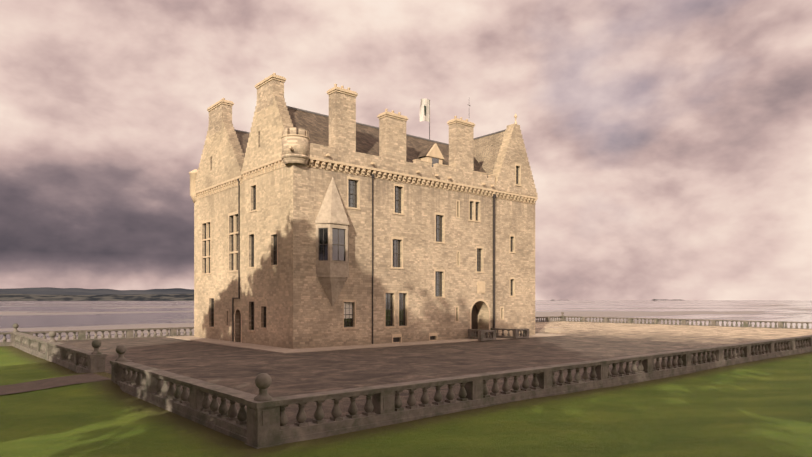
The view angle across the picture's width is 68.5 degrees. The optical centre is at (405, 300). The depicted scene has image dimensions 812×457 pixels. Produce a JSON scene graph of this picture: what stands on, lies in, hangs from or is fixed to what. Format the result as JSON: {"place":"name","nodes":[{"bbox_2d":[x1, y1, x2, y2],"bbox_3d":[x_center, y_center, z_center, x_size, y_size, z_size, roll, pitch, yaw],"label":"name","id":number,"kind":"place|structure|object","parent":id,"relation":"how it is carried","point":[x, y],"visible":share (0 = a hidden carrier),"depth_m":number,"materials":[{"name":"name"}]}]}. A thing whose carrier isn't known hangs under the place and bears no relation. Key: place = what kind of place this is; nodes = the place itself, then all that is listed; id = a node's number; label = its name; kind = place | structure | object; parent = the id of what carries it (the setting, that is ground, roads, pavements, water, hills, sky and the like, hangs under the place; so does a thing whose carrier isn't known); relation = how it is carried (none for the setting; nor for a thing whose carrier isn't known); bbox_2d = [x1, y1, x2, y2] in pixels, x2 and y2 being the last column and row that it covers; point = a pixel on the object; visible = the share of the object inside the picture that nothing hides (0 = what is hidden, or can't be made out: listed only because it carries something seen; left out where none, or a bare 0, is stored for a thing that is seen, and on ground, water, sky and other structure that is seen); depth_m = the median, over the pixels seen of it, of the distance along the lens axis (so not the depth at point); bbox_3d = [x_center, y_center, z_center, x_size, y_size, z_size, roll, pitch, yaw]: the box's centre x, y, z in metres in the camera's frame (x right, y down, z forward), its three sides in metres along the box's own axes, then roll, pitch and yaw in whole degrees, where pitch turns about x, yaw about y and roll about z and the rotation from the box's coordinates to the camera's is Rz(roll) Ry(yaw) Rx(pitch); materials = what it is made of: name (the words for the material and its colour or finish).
{"place":"outdoors","nodes":[
{"label":"outdoors","id":0,"kind":"place"},
{"bbox_2d":[0,373,110,394],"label":"garden path","id":1,"kind":"structure","parent":0,"point":[44,384],"depth_m":28.45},
{"bbox_2d":[0,294,193,300],"bbox_3d":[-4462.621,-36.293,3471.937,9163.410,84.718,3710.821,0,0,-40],"label":"distant shore","id":2,"kind":"structure","parent":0,"point":[110,297],"depth_m":5300.15,"materials":[{"name":"grey"}]},
{"bbox_2d":[0,287,193,294],"bbox_3d":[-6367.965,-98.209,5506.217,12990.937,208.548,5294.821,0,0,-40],"label":"shore hills","id":3,"kind":"structure","parent":0,"point":[56,291],"depth_m":7979.56,"materials":[{"name":"grey"}]},
{"bbox_2d":[0,346,811,456],"bbox_3d":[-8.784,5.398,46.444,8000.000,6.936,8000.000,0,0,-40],"label":"ground","id":4,"kind":"structure","parent":0,"point":[761,408],"depth_m":19.42,"materials":[{"name":"green plant"}]},
{"bbox_2d":[0,312,811,448],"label":"terrace balustrade","id":5,"kind":"object","parent":4,"relation":"on","point":[261,422],"visible":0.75,"depth_m":24.04,"materials":[{"name":"grey stone"}]},
{"bbox_2d":[545,327,568,332],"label":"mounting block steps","id":6,"kind":"structure","parent":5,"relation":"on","point":[556,329],"depth_m":71.36,"materials":[{"name":"stone"}]},
{"bbox_2d":[58,321,811,424],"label":"paved terrace","id":7,"kind":"structure","parent":4,"relation":"on","point":[238,368],"depth_m":40.22,"materials":[{"name":"grey stone"}]},
{"bbox_2d":[168,333,564,353],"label":"apron paving","id":8,"kind":"structure","parent":7,"relation":"on","point":[251,346],"depth_m":51.07,"materials":[{"name":"stone"}]},
{"bbox_2d":[194,161,534,348],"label":"castle walls","id":9,"kind":"structure","parent":8,"relation":"on","point":[288,290],"depth_m":53.70,"materials":[{"name":"stone"}]},
{"bbox_2d":[195,119,245,191],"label":"gable","id":10,"kind":"structure","parent":9,"relation":"on","point":[222,159],"depth_m":56.62,"materials":[{"name":"stone"}]},
{"bbox_2d":[315,177,349,305],"bbox_3d":[-5.721,-4.835,48.475,3.400,10.600,1.236,0,0,-40],"label":"oriel","id":11,"kind":"object","parent":9,"relation":"attached to","point":[332,276],"depth_m":48.00,"materials":[{"name":"beige stone"}]},
{"bbox_2d":[318,228,344,260],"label":"window frames","id":12,"kind":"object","parent":11,"relation":"in","point":[323,244],"visible":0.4,"depth_m":48.07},
{"bbox_2d":[205,166,517,341],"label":"window sashes","id":13,"kind":"object","parent":9,"relation":"on","point":[348,309],"depth_m":54.65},
{"bbox_2d":[205,167,517,328],"bbox_3d":[-3.505,-5.294,55.883,32.662,18.080,13.025,0,0,-6],"label":"window glass","id":14,"kind":"object","parent":13,"relation":"in","point":[396,257],"depth_m":53.78,"materials":[{"name":"black glass"}]},
{"bbox_2d":[189,73,537,342],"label":"stone trim","id":15,"kind":"structure","parent":9,"relation":"on","point":[195,196],"depth_m":54.55,"materials":[{"name":"stone"}]},
{"bbox_2d":[242,92,292,171],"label":"gable","id":16,"kind":"structure","parent":15,"relation":"attached to","point":[269,125],"depth_m":49.38,"materials":[{"name":"stone"}]},
{"bbox_2d":[281,128,309,164],"bbox_3d":[-8.701,-11.960,46.933,2.200,2.650,2.200,0,0,-40],"label":"corner turret","id":17,"kind":"object","parent":15,"relation":"attached to","point":[299,153],"visible":0.79,"depth_m":46.08,"materials":[{"name":"stone"}]},
{"bbox_2d":[209,79,473,185],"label":"chimneys","id":18,"kind":"object","parent":15,"relation":"on","point":[342,130],"visible":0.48,"depth_m":52.49,"materials":[{"name":"stone"}]},
{"bbox_2d":[236,108,487,177],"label":"roofs","id":19,"kind":"structure","parent":15,"relation":"on","point":[316,126],"depth_m":54.14,"materials":[{"name":"stone"}]},
{"bbox_2d":[234,106,505,144],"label":"roof ridge","id":20,"kind":"structure","parent":19,"relation":"on","point":[376,127],"depth_m":59.20,"materials":[{"name":"grey stone"}]},
{"bbox_2d":[474,131,504,174],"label":"roof slope","id":21,"kind":"structure","parent":20,"relation":"attached to","point":[486,150],"depth_m":65.16,"materials":[{"name":"brown stone"}]},
{"bbox_2d":[420,144,443,163],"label":"dormer cheeks","id":22,"kind":"object","parent":19,"relation":"on","point":[434,152],"visible":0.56,"depth_m":57.11,"materials":[{"name":"beige stone"}]},
{"bbox_2d":[418,143,434,157],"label":"dormer roof","id":23,"kind":"structure","parent":22,"relation":"on","point":[423,151],"depth_m":57.55,"materials":[{"name":"brown stone"}]},
{"bbox_2d":[432,158,438,166],"bbox_3d":[2.820,-13.059,57.266,0.900,1.150,0.010,0,0,-40],"label":"dormer window","id":24,"kind":"structure","parent":22,"relation":"in","point":[435,160],"depth_m":57.19,"materials":[{"name":"grey glass"}]},
{"bbox_2d":[309,143,494,189],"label":"parapet","id":25,"kind":"structure","parent":15,"relation":"on","point":[427,169],"depth_m":54.16,"materials":[{"name":"stone"}]},
{"bbox_2d":[492,124,537,196],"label":"gable wall","id":26,"kind":"structure","parent":15,"relation":"attached to","point":[512,151],"depth_m":63.27,"materials":[{"name":"beige stone"}]},
{"bbox_2d":[232,100,495,343],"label":"drainpipes","id":27,"kind":"object","parent":9,"relation":"attached to","point":[395,339],"visible":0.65,"depth_m":53.71,"materials":[{"name":"grey metal"}]},
{"bbox_2d":[419,98,428,121],"bbox_3d":[1.969,-19.360,60.952,0.192,2.750,1.949,0,0,33],"label":"flag","id":28,"kind":"object","parent":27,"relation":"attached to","point":[424,111],"visible":0.94,"depth_m":60.78,"materials":[{"name":"fabric"}]},
{"bbox_2d":[468,328,528,340],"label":"door balustrades","id":29,"kind":"object","parent":8,"relation":"on","point":[483,336],"depth_m":58.86,"materials":[{"name":"stone"}]},
{"bbox_2d":[0,300,811,341],"bbox_3d":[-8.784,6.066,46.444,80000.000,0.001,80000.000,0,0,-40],"label":"sea","id":30,"kind":"structure","parent":0,"point":[27,316],"depth_m":293.69,"materials":[{"name":"liquid"}]},
{"bbox_2d":[0,0,811,299],"label":"sky","id":31,"kind":"structure","parent":0,"point":[668,143],"materials":[{"name":"grey"}]}
]}

